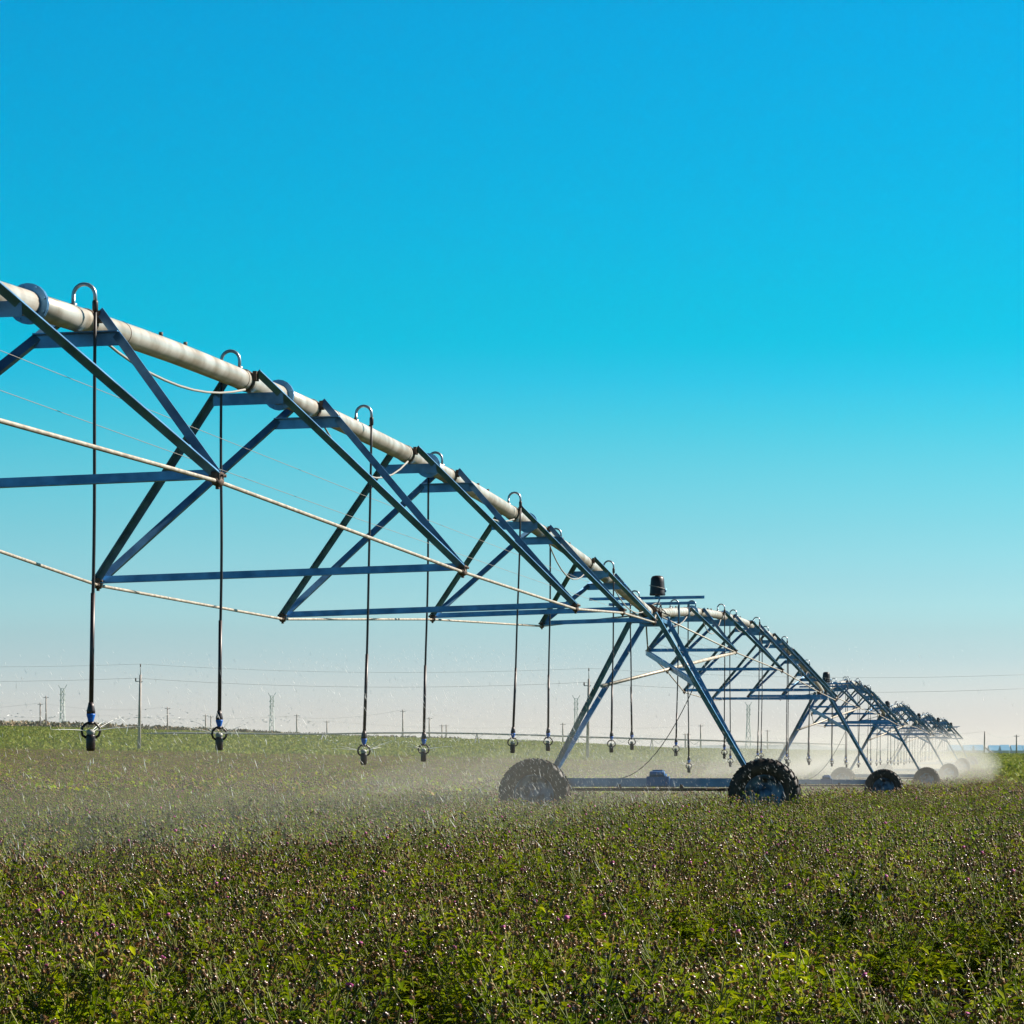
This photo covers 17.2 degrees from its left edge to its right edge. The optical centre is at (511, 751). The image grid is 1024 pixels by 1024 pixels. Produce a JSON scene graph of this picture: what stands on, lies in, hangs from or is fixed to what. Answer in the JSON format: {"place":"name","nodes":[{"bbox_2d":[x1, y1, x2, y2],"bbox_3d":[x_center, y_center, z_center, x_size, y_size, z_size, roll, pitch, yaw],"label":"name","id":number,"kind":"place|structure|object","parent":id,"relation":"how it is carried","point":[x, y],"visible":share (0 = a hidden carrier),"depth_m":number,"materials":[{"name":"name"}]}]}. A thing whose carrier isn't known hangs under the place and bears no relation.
{"place":"outdoors","nodes":[
{"label":"outdoors","id":0,"kind":"place"},
{"bbox_2d":[0,0,1023,750],"label":"sky","id":1,"kind":"structure","parent":0,"point":[728,294],"materials":[{"name":"blue"}]},
{"bbox_2d":[8,758,1020,1023],"bbox_3d":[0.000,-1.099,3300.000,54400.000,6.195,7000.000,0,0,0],"label":"ground","id":2,"kind":"structure","parent":0,"point":[732,958],"depth_m":17.39,"materials":[{"name":"soil"}]},
{"bbox_2d":[58,685,66,722],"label":"lattice pylon","id":3,"kind":"object","parent":2,"relation":"on","point":[63,700],"visible":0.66,"depth_m":1299.27,"materials":[{"name":"silver metal"}]},
{"bbox_2d":[135,664,142,748],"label":"utility pole","id":4,"kind":"object","parent":2,"relation":"on","point":[140,681],"visible":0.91,"depth_m":299.90,"materials":[{"name":"wood"}]},
{"bbox_2d":[0,719,480,738],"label":"scrub belt","id":5,"kind":"object","parent":2,"relation":"on","point":[54,724],"visible":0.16,"depth_m":639.27,"materials":[{"name":"green plant"}]},
{"bbox_2d":[268,693,275,730],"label":"lattice pylon","id":6,"kind":"object","parent":2,"relation":"on","point":[270,701],"visible":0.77,"depth_m":1299.34,"materials":[{"name":"silver metal"}]},
{"bbox_2d":[400,710,405,735],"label":"utility pole","id":7,"kind":"object","parent":2,"relation":"on","point":[402,711],"visible":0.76,"depth_m":639.90,"materials":[{"name":"wood"}]},
{"bbox_2d":[134,732,847,749],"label":"tree line","id":8,"kind":"object","parent":2,"relation":"on","point":[374,733],"visible":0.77,"depth_m":469.91,"materials":[{"name":"green plant"}]},
{"bbox_2d":[0,644,1018,989],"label":"water spray","id":9,"kind":"object","parent":2,"relation":"on","point":[424,762],"visible":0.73,"depth_m":33.71,"materials":[{"name":"white liquid"}]},
{"bbox_2d":[0,819,1023,1023],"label":"crop plants","id":10,"kind":"object","parent":2,"relation":"on","point":[498,938],"visible":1,"depth_m":15.32,"materials":[{"name":"green plant"}]},
{"bbox_2d":[0,783,1023,875],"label":"crop plants","id":11,"kind":"object","parent":2,"relation":"on","point":[845,823],"visible":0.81,"depth_m":40.52,"materials":[{"name":"green plant"}]},
{"bbox_2d":[0,725,1023,787],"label":"green crop","id":12,"kind":"object","parent":2,"relation":"on","point":[1010,765],"visible":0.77,"depth_m":374.43,"materials":[{"name":"green plant"}]},
{"bbox_2d":[0,747,1023,801],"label":"crop plants","id":13,"kind":"object","parent":2,"relation":"on","point":[46,766],"visible":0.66,"depth_m":137.16,"materials":[{"name":"green plant"}]},
{"bbox_2d":[560,723,565,741],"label":"utility pole","id":14,"kind":"object","parent":2,"relation":"on","point":[562,724],"visible":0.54,"depth_m":699.89,"materials":[{"name":"wood"}]},
{"bbox_2d":[572,695,579,741],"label":"lattice pylon","id":15,"kind":"object","parent":2,"relation":"on","point":[574,709],"visible":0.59,"depth_m":1299.32,"materials":[{"name":"silver metal"}]},
{"bbox_2d":[583,668,590,758],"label":"utility pole","id":16,"kind":"object","parent":2,"relation":"on","point":[587,731],"visible":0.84,"depth_m":299.89,"materials":[{"name":"wood"}]},
{"bbox_2d":[498,575,801,811],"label":"drive tower","id":17,"kind":"structure","parent":2,"relation":"on","point":[550,786],"depth_m":53.92,"materials":[{"name":"metal"}]},
{"bbox_2d":[0,281,657,628],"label":"irrigation span","id":18,"kind":"object","parent":17,"relation":"attached to","point":[37,306],"visible":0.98,"depth_m":26.85,"materials":[{"name":"metal"}]},
{"bbox_2d":[70,282,100,750],"bbox_3d":[-2.653,-1.460,20.995,0.198,2.914,0.062,0,0,7],"label":"sprinkler drop","id":19,"kind":"object","parent":18,"relation":"hanging from","point":[90,737],"visible":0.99,"depth_m":20.98,"materials":[{"name":"black rubber"}]},
{"bbox_2d":[211,349,242,750],"bbox_3d":[-2.151,-1.522,25.517,0.239,3.028,0.069,0,0,4],"label":"sprinkler drop","id":20,"kind":"object","parent":18,"relation":"hanging from","point":[219,739],"visible":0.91,"depth_m":25.51,"materials":[{"name":"black rubber"}]},
{"bbox_2d":[355,405,373,764],"bbox_3d":[-1.317,-1.480,29.973,0.179,3.196,0.078,0,0,0],"label":"sprinkler drop","id":21,"kind":"object","parent":18,"relation":"hanging from","point":[363,755],"visible":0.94,"depth_m":29.96,"materials":[{"name":"black rubber"}]},
{"bbox_2d":[418,451,443,761],"bbox_3d":[-0.827,-1.480,34.488,0.278,3.167,0.060,0,0,7],"label":"sprinkler drop","id":22,"kind":"object","parent":18,"relation":"hanging from","point":[423,753],"visible":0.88,"depth_m":34.49,"materials":[{"name":"black rubber"}]},
{"bbox_2d":[507,492,521,752],"bbox_3d":[0.024,-1.489,38.943,0.183,3.016,0.066,0,0,10],"label":"sprinkler drop","id":23,"kind":"object","parent":18,"relation":"hanging from","point":[512,745],"visible":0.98,"depth_m":38.94,"materials":[{"name":"black rubber"}]},
{"bbox_2d":[543,528,561,750],"bbox_3d":[0.527,-1.443,43.468,0.256,2.873,0.061,0,0,5],"label":"sprinkler drop","id":24,"kind":"object","parent":18,"relation":"hanging from","point":[547,744],"visible":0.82,"depth_m":43.46,"materials":[{"name":"black rubber"}]},
{"bbox_2d":[603,560,615,752],"bbox_3d":[1.374,-1.350,47.923,0.195,2.730,0.062,0,0,8],"label":"sprinkler drop","id":25,"kind":"object","parent":18,"relation":"hanging from","point":[611,746],"visible":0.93,"depth_m":47.91,"materials":[{"name":"black rubber"}]},
{"bbox_2d":[628,590,639,749],"bbox_3d":[1.897,-1.265,52.444,0.203,2.481,0.060,0,0,7],"label":"sprinkler drop","id":26,"kind":"object","parent":18,"relation":"hanging from","point":[632,744],"visible":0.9,"depth_m":52.44,"materials":[{"name":"black rubber"}]},
{"bbox_2d":[645,605,837,701],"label":"irrigation span","id":27,"kind":"object","parent":17,"relation":"attached to","point":[752,628],"visible":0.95,"depth_m":73.37,"materials":[{"name":"metal"}]},
{"bbox_2d":[669,599,679,755],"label":"sprinkler drop","id":28,"kind":"object","parent":27,"relation":"hanging from","point":[675,750],"visible":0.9,"depth_m":57.09,"materials":[{"name":"black rubber"}]},
{"bbox_2d":[686,600,695,772],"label":"sprinkler drop","id":29,"kind":"object","parent":27,"relation":"hanging from","point":[688,767],"visible":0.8,"depth_m":61.62,"materials":[{"name":"black rubber"}]},
{"bbox_2d":[716,604,727,758],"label":"sprinkler drop","id":30,"kind":"object","parent":27,"relation":"hanging from","point":[724,754],"visible":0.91,"depth_m":66.06,"materials":[{"name":"black rubber"}]},
{"bbox_2d":[727,609,736,766],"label":"sprinkler drop","id":31,"kind":"object","parent":27,"relation":"hanging from","point":[730,762],"visible":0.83,"depth_m":70.59,"materials":[{"name":"black rubber"}]},
{"bbox_2d":[753,617,760,758],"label":"sprinkler drop","id":32,"kind":"object","parent":27,"relation":"hanging from","point":[757,752],"visible":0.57,"depth_m":75.04,"materials":[{"name":"black rubber"}]},
{"bbox_2d":[759,626,768,758],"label":"sprinkler drop","id":33,"kind":"object","parent":27,"relation":"hanging from","point":[761,703],"visible":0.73,"depth_m":79.57,"materials":[{"name":"black metal"}]},
{"bbox_2d":[782,636,788,763],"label":"sprinkler drop","id":34,"kind":"object","parent":27,"relation":"hanging from","point":[786,760],"visible":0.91,"depth_m":84.02,"materials":[{"name":"black rubber"}]},
{"bbox_2d":[787,647,792,765],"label":"sprinkler drop","id":35,"kind":"object","parent":27,"relation":"hanging from","point":[788,712],"visible":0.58,"depth_m":88.55,"materials":[{"name":"black metal"}]},
{"bbox_2d":[806,722,808,760],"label":"sprinkler drop","id":36,"kind":"object","parent":27,"relation":"hanging from","point":[808,742],"visible":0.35,"depth_m":97.52,"materials":[{"name":"black metal"}]},
{"bbox_2d":[807,660,810,764],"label":"sprinkler drop","id":37,"kind":"object","parent":27,"relation":"hanging from","point":[809,725],"visible":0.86,"depth_m":92.99,"materials":[{"name":"black metal"}]},
{"bbox_2d":[745,702,751,748],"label":"lattice pylon","id":38,"kind":"object","parent":2,"relation":"on","point":[747,728],"visible":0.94,"depth_m":1299.34,"materials":[{"name":"silver metal"}]},
{"bbox_2d":[778,672,902,794],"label":"drive tower","id":39,"kind":"structure","parent":2,"relation":"on","point":[886,779],"depth_m":101.41,"materials":[{"name":"metal"}]},
{"bbox_2d":[811,679,903,727],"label":"irrigation span","id":40,"kind":"object","parent":39,"relation":"attached to","point":[855,685],"visible":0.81,"depth_m":121.95,"materials":[{"name":"metal"}]},
{"bbox_2d":[828,682,833,765],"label":"sprinkler drop","id":41,"kind":"object","parent":40,"relation":"hanging from","point":[831,763],"visible":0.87,"depth_m":104.69,"materials":[{"name":"black rubber"}]},
{"bbox_2d":[830,678,835,761],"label":"sprinkler drop","id":42,"kind":"object","parent":40,"relation":"hanging from","point":[831,729],"visible":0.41,"depth_m":109.22,"materials":[{"name":"black metal"}]},
{"bbox_2d":[842,676,847,767],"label":"sprinkler drop","id":43,"kind":"object","parent":40,"relation":"hanging from","point":[846,762],"visible":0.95,"depth_m":113.67,"materials":[{"name":"black metal"}]},
{"bbox_2d":[844,677,849,763],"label":"sprinkler drop","id":44,"kind":"object","parent":40,"relation":"hanging from","point":[845,732],"visible":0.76,"depth_m":118.19,"materials":[{"name":"black metal"}]},
{"bbox_2d":[856,678,859,766],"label":"sprinkler drop","id":45,"kind":"object","parent":40,"relation":"hanging from","point":[859,720],"visible":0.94,"depth_m":122.64,"materials":[{"name":"black metal"}]},
{"bbox_2d":[867,698,868,761],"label":"sprinkler drop","id":46,"kind":"object","parent":40,"relation":"hanging from","point":[867,738],"visible":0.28,"depth_m":136.15,"materials":[{"name":"black rubber"}]},
{"bbox_2d":[867,685,871,764],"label":"sprinkler drop","id":47,"kind":"object","parent":40,"relation":"hanging from","point":[870,730],"visible":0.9,"depth_m":131.62,"materials":[{"name":"black rubber"}]},
{"bbox_2d":[879,696,881,764],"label":"sprinkler drop","id":48,"kind":"object","parent":40,"relation":"hanging from","point":[880,762],"visible":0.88,"depth_m":140.59,"materials":[{"name":"grey rubber"}]},
{"bbox_2d":[830,701,939,786],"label":"drive tower","id":49,"kind":"structure","parent":2,"relation":"on","point":[927,774],"depth_m":149.07,"materials":[{"name":"metal"}]},
{"bbox_2d":[871,703,933,735],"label":"irrigation span","id":50,"kind":"object","parent":49,"relation":"attached to","point":[914,720],"visible":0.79,"depth_m":169.71,"materials":[{"name":"metal"}]},
{"bbox_2d":[889,714,890,763],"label":"sprinkler drop","id":51,"kind":"object","parent":50,"relation":"hanging from","point":[890,740],"visible":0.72,"depth_m":152.29,"materials":[{"name":"black metal"}]},
{"bbox_2d":[908,705,910,762],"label":"sprinkler drop","id":52,"kind":"object","parent":50,"relation":"hanging from","point":[909,738],"visible":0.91,"depth_m":179.22,"materials":[{"name":"grey rubber"}]},
{"bbox_2d":[876,713,958,778],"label":"drive tower","id":53,"kind":"structure","parent":2,"relation":"on","point":[945,769],"depth_m":196.58,"materials":[{"name":"metal"}]},
{"bbox_2d":[903,713,951,737],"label":"irrigation span","id":54,"kind":"object","parent":53,"relation":"attached to","point":[933,721],"visible":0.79,"depth_m":217.15,"materials":[{"name":"metal"}]},
{"bbox_2d":[934,717,935,758],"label":"sprinkler drop","id":55,"kind":"object","parent":54,"relation":"hanging from","point":[935,739],"visible":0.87,"depth_m":235.79,"materials":[{"name":"black metal"}]},
{"bbox_2d":[903,717,969,772],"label":"drive tower","id":56,"kind":"structure","parent":2,"relation":"on","point":[962,763],"depth_m":244.25,"materials":[{"name":"metal"}]},
{"bbox_2d":[924,719,962,738],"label":"irrigation span","id":57,"kind":"object","parent":56,"relation":"attached to","point":[949,726],"visible":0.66,"depth_m":264.71,"materials":[{"name":"metal"}]},
{"bbox_2d":[947,745,961,752],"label":"shed","id":58,"kind":"structure","parent":2,"relation":"on","point":[956,748],"depth_m":2089.57,"materials":[{"name":"grey"}]},
{"bbox_2d":[962,745,972,752],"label":"shed","id":59,"kind":"structure","parent":2,"relation":"on","point":[967,748],"depth_m":2075.49,"materials":[{"name":"grey"}]},
{"bbox_2d":[972,745,983,752],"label":"shed","id":60,"kind":"structure","parent":2,"relation":"on","point":[977,748],"depth_m":2037.58,"materials":[{"name":"grey"}]},
{"bbox_2d":[983,731,992,752],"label":"utility pole","id":61,"kind":"object","parent":2,"relation":"on","point":[984,745],"visible":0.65,"depth_m":619.89,"materials":[{"name":"wood"}]},
{"bbox_2d":[987,745,998,752],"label":"shed","id":62,"kind":"structure","parent":2,"relation":"on","point":[993,748],"depth_m":2154.32,"materials":[{"name":"blue"}]},
{"bbox_2d":[998,745,1009,752],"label":"shed","id":63,"kind":"structure","parent":2,"relation":"on","point":[1004,749],"depth_m":2017.64,"materials":[{"name":"grey"}]},
{"bbox_2d":[1010,745,1022,753],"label":"shed","id":64,"kind":"structure","parent":2,"relation":"on","point":[1013,749],"depth_m":2096.03,"materials":[{"name":"grey"}]},
{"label":"utility pole","id":65,"kind":"object","parent":2,"relation":"on","visible":0},
{"bbox_2d":[33,664,1023,677],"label":"power line","id":66,"kind":"object","parent":65,"relation":"attached to","point":[495,671],"visible":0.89,"depth_m":300.00,"materials":[{"name":"silver metal"}]},
{"bbox_2d":[56,678,1023,691],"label":"power line","id":67,"kind":"object","parent":65,"relation":"attached to","point":[469,686],"visible":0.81,"depth_m":299.99,"materials":[{"name":"silver metal"}]},
{"bbox_2d":[680,744,987,752],"bbox_3d":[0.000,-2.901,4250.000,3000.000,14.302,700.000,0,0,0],"label":"hills","id":68,"kind":"structure","parent":0,"point":[802,747],"depth_m":3983.12,"materials":[{"name":"green plant"}]},
{"bbox_2d":[922,722,977,764],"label":"drive tower","id":69,"kind":"structure","parent":0,"point":[972,760],"depth_m":291.81,"materials":[{"name":"grey metal"}]},
{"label":"sandy bank","id":70,"kind":"structure","parent":0,"visible":0},
{"bbox_2d":[37,703,42,724],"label":"utility pole","id":71,"kind":"object","parent":70,"relation":"on","point":[40,704],"visible":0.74,"depth_m":639.89,"materials":[{"name":"wood"}]},
{"bbox_2d":[7,703,1021,737],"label":"power line","id":72,"kind":"object","parent":71,"relation":"attached to","point":[478,720],"visible":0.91,"depth_m":660.77,"materials":[{"name":"silver metal"}]},
{"bbox_2d":[43,696,48,722],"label":"utility pole","id":73,"kind":"object","parent":70,"relation":"on","point":[45,697],"visible":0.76,"depth_m":639.90,"materials":[{"name":"wood"}]},
{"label":"utility pole","id":74,"kind":"object","parent":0,"visible":0},
{"bbox_2d":[42,715,941,742],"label":"power line","id":75,"kind":"object","parent":74,"relation":"attached to","point":[404,726],"visible":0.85,"depth_m":800.00,"materials":[{"name":"silver metal"}]}
]}

